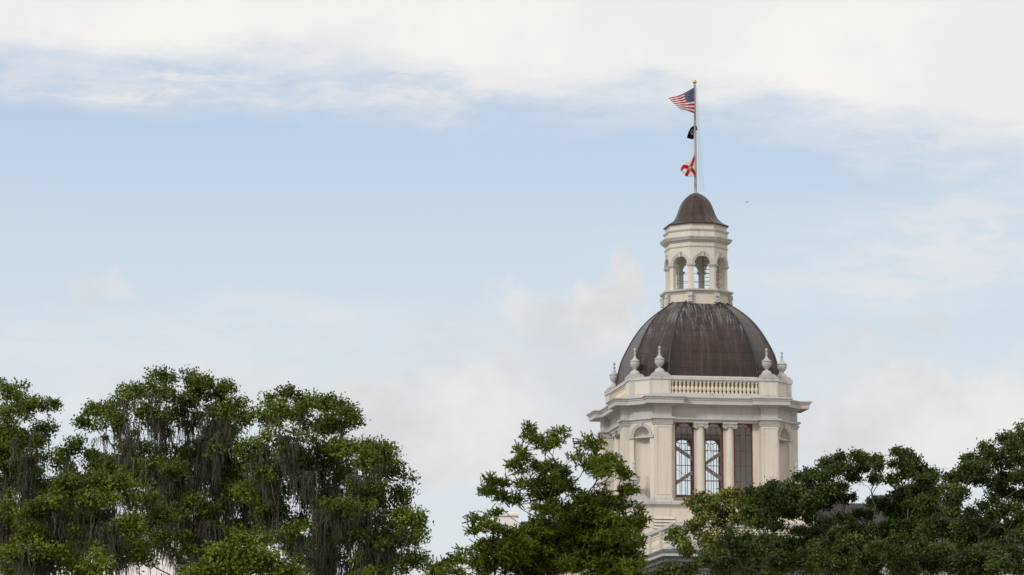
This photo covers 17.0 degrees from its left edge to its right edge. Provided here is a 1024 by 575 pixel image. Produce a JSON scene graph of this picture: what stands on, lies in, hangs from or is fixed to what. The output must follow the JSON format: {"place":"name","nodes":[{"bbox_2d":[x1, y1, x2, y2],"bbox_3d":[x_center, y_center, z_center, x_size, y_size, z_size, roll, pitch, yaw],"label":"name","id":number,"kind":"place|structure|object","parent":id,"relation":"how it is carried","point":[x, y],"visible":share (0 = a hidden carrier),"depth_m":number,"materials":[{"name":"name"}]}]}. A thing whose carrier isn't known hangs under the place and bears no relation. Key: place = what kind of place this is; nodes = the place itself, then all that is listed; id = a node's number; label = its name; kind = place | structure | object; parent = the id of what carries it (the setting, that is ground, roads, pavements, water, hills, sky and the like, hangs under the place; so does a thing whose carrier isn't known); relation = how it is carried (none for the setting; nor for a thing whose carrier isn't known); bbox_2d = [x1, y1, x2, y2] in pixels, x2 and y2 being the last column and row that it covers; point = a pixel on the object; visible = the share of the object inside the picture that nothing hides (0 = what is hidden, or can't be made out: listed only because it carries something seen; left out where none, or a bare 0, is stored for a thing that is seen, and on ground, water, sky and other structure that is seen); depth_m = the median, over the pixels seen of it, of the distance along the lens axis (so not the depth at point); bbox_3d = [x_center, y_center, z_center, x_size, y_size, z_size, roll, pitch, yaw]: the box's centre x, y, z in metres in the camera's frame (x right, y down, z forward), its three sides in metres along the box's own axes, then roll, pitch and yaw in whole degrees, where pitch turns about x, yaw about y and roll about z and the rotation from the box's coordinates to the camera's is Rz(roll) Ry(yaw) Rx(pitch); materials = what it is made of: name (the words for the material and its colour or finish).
{"place":"outdoors","nodes":[
{"label":"outdoors","id":0,"kind":"place"},
{"bbox_2d":[0,377,118,574],"bbox_3d":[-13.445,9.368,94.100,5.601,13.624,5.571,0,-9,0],"label":"live oak","id":1,"kind":"object","parent":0,"point":[22,471],"visible":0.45,"depth_m":93.54,"materials":[{"name":"green plant"}]},
{"bbox_2d":[0,465,180,574],"bbox_3d":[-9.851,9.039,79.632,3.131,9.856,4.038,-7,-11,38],"label":"live oak","id":2,"kind":"object","parent":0,"point":[35,552],"visible":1,"depth_m":79.98,"materials":[{"name":"green plant"}]},
{"bbox_2d":[0,512,220,574],"bbox_3d":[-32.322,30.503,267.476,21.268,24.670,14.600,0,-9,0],"label":"pale building","id":3,"kind":"structure","parent":0,"point":[154,571],"depth_m":261.77,"materials":[{"name":"white"}]},
{"bbox_2d":[69,364,263,574],"bbox_3d":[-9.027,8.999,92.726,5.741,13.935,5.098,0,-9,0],"label":"live oak","id":4,"kind":"object","parent":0,"point":[207,457],"visible":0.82,"depth_m":92.16,"materials":[{"name":"green plant"}]},
{"bbox_2d":[173,523,314,574],"bbox_3d":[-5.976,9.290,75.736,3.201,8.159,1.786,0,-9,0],"label":"live oak","id":5,"kind":"object","parent":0,"point":[231,559],"visible":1,"depth_m":75.82,"materials":[{"name":"green plant"}]},
{"bbox_2d":[227,381,437,574],"bbox_3d":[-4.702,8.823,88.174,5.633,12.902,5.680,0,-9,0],"label":"live oak","id":6,"kind":"object","parent":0,"point":[351,516],"visible":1,"depth_m":88.04,"materials":[{"name":"green plant"}]},
{"bbox_2d":[0,0,1023,574],"label":"sky","id":7,"kind":"structure","parent":0,"point":[448,218],"materials":[{"name":"blue"}]},
{"bbox_2d":[422,420,654,574],"bbox_3d":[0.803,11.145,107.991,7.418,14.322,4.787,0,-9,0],"label":"feathery tree","id":8,"kind":"object","parent":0,"point":[591,532],"visible":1,"depth_m":108.00,"materials":[{"name":"green plant"}]},
{"bbox_2d":[661,485,785,574],"bbox_3d":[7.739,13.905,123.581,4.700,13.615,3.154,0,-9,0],"label":"olive leaved tree","id":9,"kind":"object","parent":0,"point":[717,513],"visible":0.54,"depth_m":124.05,"materials":[{"name":"green plant"}]},
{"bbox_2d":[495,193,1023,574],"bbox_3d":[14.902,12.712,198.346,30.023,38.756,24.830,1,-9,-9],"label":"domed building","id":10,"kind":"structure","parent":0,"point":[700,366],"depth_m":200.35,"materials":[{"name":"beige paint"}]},
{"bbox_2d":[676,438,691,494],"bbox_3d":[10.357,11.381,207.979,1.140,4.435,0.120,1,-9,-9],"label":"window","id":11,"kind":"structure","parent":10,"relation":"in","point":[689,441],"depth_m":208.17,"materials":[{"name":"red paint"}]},
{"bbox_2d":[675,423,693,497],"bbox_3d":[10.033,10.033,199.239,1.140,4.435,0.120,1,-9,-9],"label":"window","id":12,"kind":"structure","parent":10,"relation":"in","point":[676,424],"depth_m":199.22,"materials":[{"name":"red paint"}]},
{"bbox_2d":[693,80,703,192],"bbox_3d":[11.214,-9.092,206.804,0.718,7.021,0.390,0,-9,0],"label":"flagpole","id":13,"kind":"object","parent":10,"relation":"on","point":[695,141],"visible":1,"depth_m":206.68,"materials":[{"name":"grey metal"}]},
{"bbox_2d":[668,88,694,112],"bbox_3d":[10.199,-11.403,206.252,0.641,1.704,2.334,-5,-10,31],"label":"flag","id":14,"kind":"object","parent":13,"relation":"attached to","point":[685,101],"visible":1,"depth_m":206.34,"materials":[{"name":"fabric"}]},
{"bbox_2d":[681,154,695,176],"bbox_3d":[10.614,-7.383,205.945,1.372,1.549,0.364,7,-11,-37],"label":"flag","id":15,"kind":"object","parent":13,"relation":"attached to","point":[687,168],"visible":1,"depth_m":206.05,"materials":[{"name":"fabric"}]},
{"bbox_2d":[687,126,696,138],"bbox_3d":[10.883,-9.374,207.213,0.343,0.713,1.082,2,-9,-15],"label":"flag","id":16,"kind":"object","parent":13,"relation":"attached to","point":[690,135],"visible":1,"depth_m":207.28,"materials":[{"name":"black fabric"}]},
{"bbox_2d":[706,439,719,495],"bbox_3d":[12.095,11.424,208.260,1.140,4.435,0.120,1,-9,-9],"label":"window","id":17,"kind":"structure","parent":10,"relation":"in","point":[718,440],"depth_m":208.42,"materials":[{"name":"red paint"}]},
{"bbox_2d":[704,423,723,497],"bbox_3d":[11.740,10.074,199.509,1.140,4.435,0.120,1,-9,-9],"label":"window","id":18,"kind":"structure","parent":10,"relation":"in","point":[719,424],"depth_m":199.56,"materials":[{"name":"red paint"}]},
{"bbox_2d":[734,424,752,497],"bbox_3d":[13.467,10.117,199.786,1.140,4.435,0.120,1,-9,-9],"label":"window","id":19,"kind":"structure","parent":10,"relation":"in","point":[749,425],"depth_m":199.85,"materials":[{"name":"red paint"}]},
{"bbox_2d":[651,525,1023,574],"bbox_3d":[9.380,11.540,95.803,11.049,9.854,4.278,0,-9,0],"label":"oak","id":20,"kind":"object","parent":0,"point":[916,556],"visible":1,"depth_m":95.82,"materials":[{"name":"green plant"}]},
{"bbox_2d":[733,444,945,574],"bbox_3d":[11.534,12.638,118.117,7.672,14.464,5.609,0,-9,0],"label":"oak","id":21,"kind":"object","parent":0,"point":[768,504],"visible":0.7,"depth_m":118.17,"materials":[{"name":"green plant"}]},
{"bbox_2d":[912,418,1023,574],"bbox_3d":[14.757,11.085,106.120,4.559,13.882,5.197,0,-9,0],"label":"oak","id":22,"kind":"object","parent":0,"point":[973,525],"visible":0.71,"depth_m":105.87,"materials":[{"name":"green plant"}]}
]}

